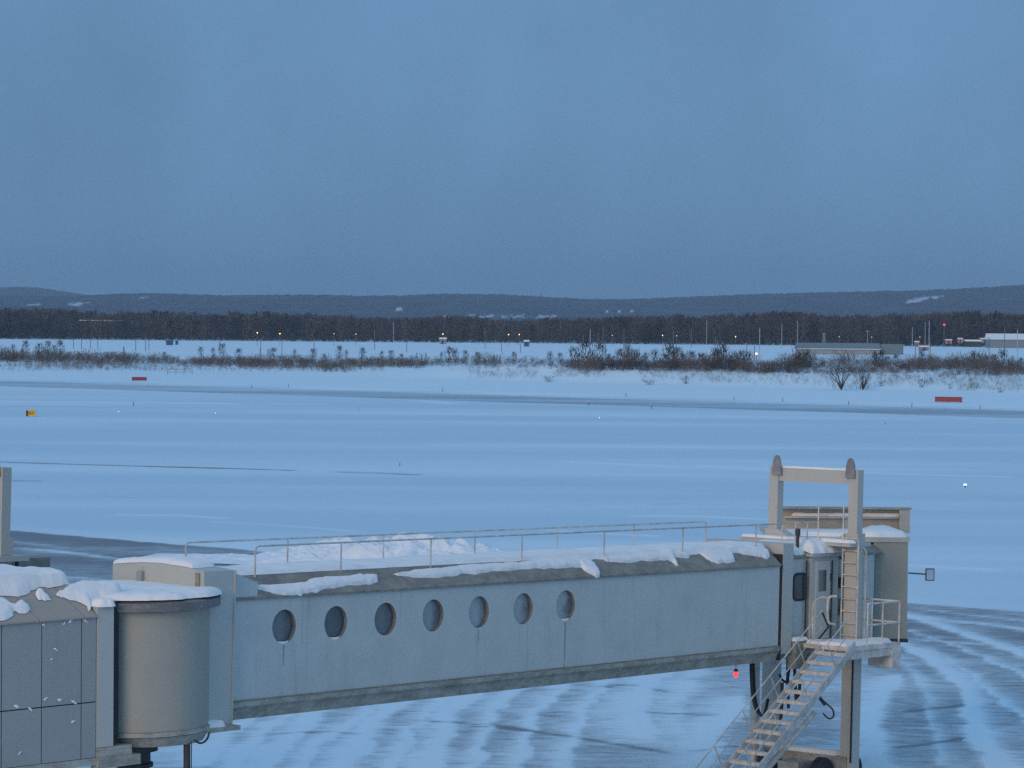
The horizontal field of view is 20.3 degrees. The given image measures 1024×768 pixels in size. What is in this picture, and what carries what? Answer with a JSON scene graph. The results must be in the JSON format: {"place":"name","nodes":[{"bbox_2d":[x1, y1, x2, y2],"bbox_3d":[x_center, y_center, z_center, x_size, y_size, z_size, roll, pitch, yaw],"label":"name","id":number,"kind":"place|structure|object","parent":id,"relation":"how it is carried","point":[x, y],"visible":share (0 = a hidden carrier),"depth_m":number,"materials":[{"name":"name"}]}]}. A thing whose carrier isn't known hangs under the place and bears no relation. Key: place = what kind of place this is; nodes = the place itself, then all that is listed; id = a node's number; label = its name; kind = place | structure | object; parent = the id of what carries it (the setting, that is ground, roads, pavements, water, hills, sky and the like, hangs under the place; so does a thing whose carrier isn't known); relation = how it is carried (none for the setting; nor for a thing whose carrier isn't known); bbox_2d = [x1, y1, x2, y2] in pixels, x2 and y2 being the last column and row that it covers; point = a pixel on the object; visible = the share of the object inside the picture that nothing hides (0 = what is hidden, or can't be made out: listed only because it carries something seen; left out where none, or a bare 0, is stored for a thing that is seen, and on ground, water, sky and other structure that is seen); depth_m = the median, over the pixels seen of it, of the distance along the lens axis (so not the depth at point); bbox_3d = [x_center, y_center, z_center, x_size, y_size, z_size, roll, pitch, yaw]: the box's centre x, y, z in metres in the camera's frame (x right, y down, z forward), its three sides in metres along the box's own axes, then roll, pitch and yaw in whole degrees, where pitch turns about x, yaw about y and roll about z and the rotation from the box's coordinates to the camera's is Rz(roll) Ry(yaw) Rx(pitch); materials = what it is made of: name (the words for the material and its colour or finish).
{"place":"outdoors","nodes":[
{"label":"outdoors","id":0,"kind":"place"},
{"bbox_2d":[0,467,49,566],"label":"jet bridge","id":1,"kind":"structure","parent":0,"point":[8,556],"depth_m":73.41,"materials":[{"name":"beige metal"}]},
{"bbox_2d":[0,287,83,296],"bbox_3d":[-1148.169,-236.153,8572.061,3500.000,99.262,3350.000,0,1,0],"label":"hills","id":2,"kind":"structure","parent":0,"point":[27,291],"depth_m":8029.07,"materials":[{"name":"grey"}]},
{"bbox_2d":[0,333,1023,767],"bbox_3d":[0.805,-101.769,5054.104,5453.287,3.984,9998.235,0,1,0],"label":"snow ground","id":3,"kind":"structure","parent":0,"point":[174,461],"depth_m":226.84,"materials":[{"name":"white snow"}]},
{"bbox_2d":[22,339,29,353],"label":"sapling","id":4,"kind":"object","parent":3,"relation":"on","point":[25,343],"visible":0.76,"depth_m":862.91,"materials":[{"name":"brown plant"}]},
{"bbox_2d":[26,410,35,416],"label":"taxiway sign","id":5,"kind":"object","parent":3,"relation":"on","point":[30,412],"visible":0.94,"depth_m":375.33,"materials":[{"name":"metal"}]},
{"bbox_2d":[34,343,43,352],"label":"sapling","id":6,"kind":"object","parent":3,"relation":"on","point":[41,347],"visible":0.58,"depth_m":854.69,"materials":[{"name":"brown plant"}]},
{"bbox_2d":[55,339,64,357],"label":"sapling","id":7,"kind":"object","parent":3,"relation":"on","point":[60,342],"visible":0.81,"depth_m":844.93,"materials":[{"name":"brown plant"}]},
{"bbox_2d":[0,585,140,767],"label":"fixed walkway","id":8,"kind":"structure","parent":3,"relation":"on","point":[81,668],"depth_m":59.39,"materials":[{"name":"grey metal"}]},
{"bbox_2d":[0,597,29,620],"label":"snow patch","id":9,"kind":"object","parent":8,"relation":"on","point":[8,608],"visible":1,"depth_m":58.75,"materials":[{"name":"white snow"}]},
{"bbox_2d":[0,564,71,596],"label":"snow patch","id":10,"kind":"object","parent":8,"relation":"on","point":[16,581],"visible":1,"depth_m":59.74,"materials":[{"name":"white snow"}]},
{"bbox_2d":[35,588,50,600],"bbox_3d":[-9.787,4.382,59.604,0.320,0.261,0.288,0,1,-26],"label":"snow patch","id":11,"kind":"object","parent":8,"relation":"on","point":[40,593],"visible":1,"depth_m":59.51,"materials":[{"name":"white snow"}]},
{"bbox_2d":[56,580,121,610],"bbox_3d":[-8.892,4.452,60.378,0.624,0.594,1.650,1,2,32],"label":"snow patch","id":12,"kind":"object","parent":8,"relation":"on","point":[85,592],"visible":1,"depth_m":60.27,"materials":[{"name":"white snow"}]},
{"bbox_2d":[91,597,115,606],"bbox_3d":[-8.677,4.583,60.239,0.546,0.169,0.721,-1,2,-39],"label":"snow patch","id":13,"kind":"object","parent":8,"relation":"on","point":[101,602],"visible":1,"depth_m":60.01,"materials":[{"name":"white snow"}]},
{"bbox_2d":[79,320,121,339],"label":"gantry","id":14,"kind":"structure","parent":3,"relation":"on","point":[100,326],"depth_m":1521.98,"materials":[{"name":"grey metal"}]},
{"bbox_2d":[132,377,146,380],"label":"taxiway sign","id":15,"kind":"object","parent":3,"relation":"on","point":[139,378],"visible":1,"depth_m":574.20,"materials":[{"name":"metal"}]},
{"bbox_2d":[166,340,173,344],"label":"cabinet","id":16,"kind":"object","parent":3,"relation":"on","point":[169,342],"visible":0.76,"depth_m":1251.04,"materials":[{"name":"metal"}]},
{"bbox_2d":[219,343,226,355],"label":"sapling","id":17,"kind":"object","parent":3,"relation":"on","point":[222,348],"visible":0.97,"depth_m":878.16,"materials":[{"name":"brown plant"}]},
{"bbox_2d":[269,347,276,359],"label":"sapling","id":18,"kind":"object","parent":3,"relation":"on","point":[271,350],"visible":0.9,"depth_m":806.40,"materials":[{"name":"brown plant"}]},
{"bbox_2d":[309,348,317,359],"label":"sapling","id":19,"kind":"object","parent":3,"relation":"on","point":[312,354],"visible":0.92,"depth_m":823.23,"materials":[{"name":"brown plant"}]},
{"bbox_2d":[143,532,501,564],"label":"snow heap","id":20,"kind":"object","parent":3,"relation":"on","point":[326,552],"visible":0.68,"depth_m":154.40,"materials":[{"name":"white snow"}]},
{"bbox_2d":[335,344,342,358],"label":"sapling","id":21,"kind":"object","parent":3,"relation":"on","point":[339,349],"visible":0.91,"depth_m":858.97,"materials":[{"name":"brown plant"}]},
{"bbox_2d":[358,347,366,360],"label":"sapling","id":22,"kind":"object","parent":3,"relation":"on","point":[362,349],"visible":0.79,"depth_m":786.63,"materials":[{"name":"brown plant"}]},
{"bbox_2d":[439,337,446,343],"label":"equipment hut","id":23,"kind":"object","parent":3,"relation":"on","point":[442,340],"visible":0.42,"depth_m":1423.95,"materials":[{"name":"metal"}]},
{"bbox_2d":[444,345,456,361],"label":"sapling","id":24,"kind":"object","parent":3,"relation":"on","point":[449,357],"visible":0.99,"depth_m":729.00,"materials":[{"name":"brown plant"}]},
{"bbox_2d":[0,306,1023,346],"bbox_3d":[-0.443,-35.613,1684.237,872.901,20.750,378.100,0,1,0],"label":"forest","id":25,"kind":"object","parent":3,"relation":"on","point":[774,326],"visible":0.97,"depth_m":1520.73,"materials":[{"name":"green plant"}]},
{"bbox_2d":[0,346,1023,377],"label":"scrub","id":26,"kind":"object","parent":3,"relation":"on","point":[736,362],"visible":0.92,"depth_m":675.86,"materials":[{"name":"brown plant"}]},
{"bbox_2d":[1,360,1023,390],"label":"dry grass","id":27,"kind":"structure","parent":3,"relation":"on","point":[665,370],"depth_m":603.75,"materials":[{"name":"brown plant"}]},
{"bbox_2d":[524,340,528,345],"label":"equipment hut","id":28,"kind":"object","parent":3,"relation":"on","point":[526,342],"visible":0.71,"depth_m":1323.33,"materials":[{"name":"metal"}]},
{"bbox_2d":[546,351,553,363],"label":"sapling","id":29,"kind":"object","parent":3,"relation":"on","point":[550,361],"visible":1,"depth_m":631.55,"materials":[{"name":"brown plant"}]},
{"bbox_2d":[567,344,577,362],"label":"sapling","id":30,"kind":"object","parent":3,"relation":"on","point":[571,351],"visible":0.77,"depth_m":635.70,"materials":[{"name":"brown plant"}]},
{"bbox_2d":[577,339,593,363],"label":"sapling","id":31,"kind":"object","parent":3,"relation":"on","point":[582,344],"visible":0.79,"depth_m":634.56,"materials":[{"name":"brown plant"}]},
{"bbox_2d":[594,341,606,361],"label":"sapling","id":32,"kind":"object","parent":3,"relation":"on","point":[599,347],"visible":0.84,"depth_m":627.85,"materials":[{"name":"brown plant"}]},
{"bbox_2d":[623,342,633,362],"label":"sapling","id":33,"kind":"object","parent":3,"relation":"on","point":[626,348],"visible":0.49,"depth_m":636.76,"materials":[{"name":"brown plant"}]},
{"bbox_2d":[650,349,660,362],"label":"sapling","id":34,"kind":"object","parent":3,"relation":"on","point":[655,352],"visible":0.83,"depth_m":625.18,"materials":[{"name":"brown plant"}]},
{"bbox_2d":[660,341,675,366],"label":"sapling","id":35,"kind":"object","parent":3,"relation":"on","point":[669,348],"visible":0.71,"depth_m":621.60,"materials":[{"name":"brown plant"}]},
{"bbox_2d":[670,346,682,365],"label":"sapling","id":36,"kind":"object","parent":3,"relation":"on","point":[677,348],"visible":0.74,"depth_m":623.39,"materials":[{"name":"brown plant"}]},
{"bbox_2d":[687,351,696,367],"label":"sapling","id":37,"kind":"object","parent":3,"relation":"on","point":[691,353],"visible":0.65,"depth_m":620.55,"materials":[{"name":"brown plant"}]},
{"bbox_2d":[708,347,718,364],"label":"sapling","id":38,"kind":"object","parent":3,"relation":"on","point":[714,352],"visible":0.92,"depth_m":606.67,"materials":[{"name":"brown plant"}]},
{"bbox_2d":[717,342,728,368],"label":"sapling","id":39,"kind":"object","parent":3,"relation":"on","point":[724,350],"visible":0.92,"depth_m":605.56,"materials":[{"name":"brown plant"}]},
{"bbox_2d":[739,350,747,367],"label":"sapling","id":40,"kind":"object","parent":3,"relation":"on","point":[742,353],"visible":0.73,"depth_m":607.61,"materials":[{"name":"brown plant"}]},
{"bbox_2d":[745,350,754,366],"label":"sapling","id":41,"kind":"object","parent":3,"relation":"on","point":[749,356],"visible":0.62,"depth_m":614.34,"materials":[{"name":"brown plant"}]},
{"bbox_2d":[759,328,759,358],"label":"utility pole","id":42,"kind":"object","parent":3,"relation":"on","point":[759,343],"visible":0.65,"depth_m":950.15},
{"bbox_2d":[801,347,813,367],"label":"sapling","id":43,"kind":"object","parent":3,"relation":"on","point":[807,352],"visible":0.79,"depth_m":639.56,"materials":[{"name":"brown plant"}]},
{"bbox_2d":[826,362,856,389],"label":"bare tree","id":44,"kind":"object","parent":3,"relation":"on","point":[840,385],"visible":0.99,"depth_m":559.62,"materials":[{"name":"brown plant"}]},
{"bbox_2d":[794,343,902,354],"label":"long shed","id":45,"kind":"structure","parent":3,"relation":"on","point":[856,348],"depth_m":1097.58,"materials":[{"name":"grey metal"}]},
{"bbox_2d":[853,368,872,389],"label":"bare tree","id":46,"kind":"object","parent":3,"relation":"on","point":[863,382],"visible":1,"depth_m":561.00,"materials":[{"name":"brown plant"}]},
{"bbox_2d":[870,352,881,366],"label":"sapling","id":47,"kind":"object","parent":3,"relation":"on","point":[876,359],"visible":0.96,"depth_m":650.59,"materials":[{"name":"brown plant"}]},
{"bbox_2d":[878,348,886,365],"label":"sapling","id":48,"kind":"object","parent":3,"relation":"on","point":[882,351],"visible":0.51,"depth_m":790.96,"materials":[{"name":"brown plant"}]},
{"bbox_2d":[917,378,925,387],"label":"shrub","id":49,"kind":"object","parent":3,"relation":"on","point":[921,386],"visible":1,"depth_m":559.91,"materials":[{"name":"brown plant"}]},
{"bbox_2d":[918,350,925,361],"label":"sapling","id":50,"kind":"object","parent":3,"relation":"on","point":[921,352],"visible":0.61,"depth_m":798.22,"materials":[{"name":"brown plant"}]},
{"bbox_2d":[918,346,929,350],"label":"equipment hut","id":51,"kind":"object","parent":3,"relation":"on","point":[924,348],"visible":0.76,"depth_m":1269.38,"materials":[{"name":"metal"}]},
{"bbox_2d":[935,397,961,402],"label":"taxiway sign","id":52,"kind":"object","parent":3,"relation":"on","point":[948,399],"visible":0.93,"depth_m":476.10,"materials":[{"name":"metal"}]},
{"bbox_2d":[945,339,951,346],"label":"equipment hut","id":53,"kind":"object","parent":3,"relation":"on","point":[948,341],"visible":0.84,"depth_m":1492.03,"materials":[{"name":"metal"}]},
{"bbox_2d":[957,338,962,346],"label":"equipment hut","id":54,"kind":"object","parent":3,"relation":"on","point":[959,340],"visible":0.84,"depth_m":1492.04,"materials":[{"name":"metal"}]},
{"bbox_2d":[963,340,981,346],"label":"equipment hut","id":55,"kind":"object","parent":3,"relation":"on","point":[971,343],"visible":0.76,"depth_m":1492.01,"materials":[{"name":"metal"}]},
{"bbox_2d":[967,351,978,369],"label":"sapling","id":56,"kind":"object","parent":3,"relation":"on","point":[974,357],"visible":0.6,"depth_m":769.56,"materials":[{"name":"brown plant"}]},
{"bbox_2d":[995,348,1010,368],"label":"sapling","id":57,"kind":"object","parent":3,"relation":"on","point":[1004,354],"visible":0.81,"depth_m":637.57,"materials":[{"name":"brown plant"}]},
{"bbox_2d":[984,333,1023,347],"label":"warehouse","id":58,"kind":"structure","parent":3,"relation":"on","point":[996,340],"depth_m":1444.97,"materials":[{"name":"white metal"}]},
{"bbox_2d":[0,285,1023,322],"bbox_3d":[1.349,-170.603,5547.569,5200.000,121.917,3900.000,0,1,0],"label":"hills","id":59,"kind":"structure","parent":0,"point":[985,300],"depth_m":5030.98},
{"bbox_2d":[945,294,948,311],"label":"radio tower","id":60,"kind":"structure","parent":59,"relation":"on","point":[947,304],"depth_m":4569.20,"materials":[{"name":"grey metal"}]},
{"bbox_2d":[0,0,1023,299],"label":"sky","id":61,"kind":"structure","parent":0,"point":[581,149],"materials":[{"name":"blue"}]},
{"bbox_2d":[113,455,934,767],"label":"jet bridge","id":62,"kind":"structure","parent":0,"point":[237,649],"depth_m":71.23,"materials":[{"name":"paint"}]},
{"bbox_2d":[67,580,221,600],"bbox_3d":[-8.070,4.455,62.103,3.553,0.174,3.453,0,1,0],"label":"snow patch","id":63,"kind":"object","parent":62,"relation":"on","point":[133,590],"visible":0.67,"depth_m":61.20,"materials":[{"name":"white snow"}]},
{"bbox_2d":[113,555,214,567],"bbox_3d":[-7.708,3.928,63.456,2.569,0.254,0.975,1,2,39],"label":"snow patch","id":64,"kind":"object","parent":62,"relation":"on","point":[190,562],"visible":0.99,"depth_m":62.96,"materials":[{"name":"white snow"}]},
{"bbox_2d":[208,719,225,727],"bbox_3d":[-6.567,7.405,62.311,0.794,0.171,0.356,0,1,-31],"label":"snow patch","id":65,"kind":"object","parent":62,"relation":"on","point":[215,723],"visible":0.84,"depth_m":62.31,"materials":[{"name":"white snow"}]},
{"bbox_2d":[258,573,377,595],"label":"snow patch","id":66,"kind":"object","parent":62,"relation":"on","point":[316,585],"visible":1,"depth_m":65.22,"materials":[{"name":"white snow"}]},
{"bbox_2d":[218,541,765,575],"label":"snow patch","id":67,"kind":"object","parent":62,"relation":"on","point":[689,548],"visible":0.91,"depth_m":71.55,"materials":[{"name":"white snow"}]},
{"bbox_2d":[393,558,595,577],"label":"snow patch","id":68,"kind":"object","parent":62,"relation":"on","point":[473,569],"visible":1,"depth_m":70.23,"materials":[{"name":"white snow"}]},
{"bbox_2d":[580,559,599,577],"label":"snow patch","id":69,"kind":"object","parent":62,"relation":"on","point":[590,567],"visible":1,"depth_m":73.11,"materials":[{"name":"white snow"}]},
{"bbox_2d":[602,553,689,565],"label":"snow patch","id":70,"kind":"object","parent":62,"relation":"on","point":[637,558],"visible":1,"depth_m":75.38,"materials":[{"name":"white snow"}]},
{"bbox_2d":[700,549,734,563],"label":"snow patch","id":71,"kind":"object","parent":62,"relation":"on","point":[719,556],"visible":1,"depth_m":77.82,"materials":[{"name":"white snow"}]},
{"bbox_2d":[734,669,737,676],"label":"warning lamp","id":72,"kind":"object","parent":62,"relation":"hanging from","point":[735,672],"visible":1,"depth_m":78.98,"materials":[{"name":"plastic"}]},
{"bbox_2d":[738,548,769,558],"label":"snow patch","id":73,"kind":"object","parent":62,"relation":"on","point":[762,553],"visible":1,"depth_m":79.33,"materials":[{"name":"white snow"}]},
{"bbox_2d":[741,533,795,539],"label":"snow patch","id":74,"kind":"object","parent":62,"relation":"on","point":[769,536],"visible":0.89,"depth_m":83.04,"materials":[{"name":"white snow"}]},
{"bbox_2d":[750,538,844,554],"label":"snow patch","id":75,"kind":"object","parent":62,"relation":"on","point":[799,550],"visible":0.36,"depth_m":81.25,"materials":[{"name":"white snow"}]},
{"bbox_2d":[792,573,805,600],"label":"side window","id":76,"kind":"structure","parent":62,"relation":"in","point":[798,593],"depth_m":80.88,"materials":[{"name":"black glass"}]},
{"bbox_2d":[791,636,807,640],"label":"snow patch","id":77,"kind":"object","parent":62,"relation":"on","point":[803,638],"visible":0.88,"depth_m":80.46,"materials":[{"name":"white snow"}]},
{"bbox_2d":[780,744,839,755],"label":"snow patch","id":78,"kind":"object","parent":62,"relation":"on","point":[809,749],"visible":0.75,"depth_m":82.34,"materials":[{"name":"white snow"}]},
{"bbox_2d":[782,465,845,470],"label":"snow patch","id":79,"kind":"object","parent":62,"relation":"on","point":[820,468],"visible":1,"depth_m":82.61,"materials":[{"name":"white snow"}]},
{"bbox_2d":[786,528,847,536],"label":"snow patch","id":80,"kind":"object","parent":62,"relation":"on","point":[828,532],"visible":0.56,"depth_m":84.70,"materials":[{"name":"white snow"}]},
{"bbox_2d":[799,537,843,553],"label":"snow patch","id":81,"kind":"object","parent":62,"relation":"on","point":[812,545],"visible":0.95,"depth_m":81.43,"materials":[{"name":"white snow"}]},
{"bbox_2d":[814,560,832,638],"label":"door","id":82,"kind":"structure","parent":62,"relation":"in","point":[823,576],"depth_m":81.56,"materials":[{"name":"paint"}]},
{"bbox_2d":[820,538,855,543],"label":"snow patch","id":83,"kind":"object","parent":62,"relation":"on","point":[837,540],"visible":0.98,"depth_m":81.51,"materials":[{"name":"white snow"}]},
{"bbox_2d":[791,512,898,516],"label":"snow patch","id":84,"kind":"object","parent":62,"relation":"on","point":[846,514],"visible":0.84,"depth_m":86.35,"materials":[{"name":"white snow"}]},
{"bbox_2d":[806,637,890,646],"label":"snow patch","id":85,"kind":"object","parent":62,"relation":"on","point":[849,642],"visible":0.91,"depth_m":80.53,"materials":[{"name":"white snow"}]},
{"bbox_2d":[862,525,906,537],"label":"snow patch","id":86,"kind":"object","parent":62,"relation":"on","point":[879,531],"visible":0.87,"depth_m":84.57,"materials":[{"name":"white snow"}]}
]}

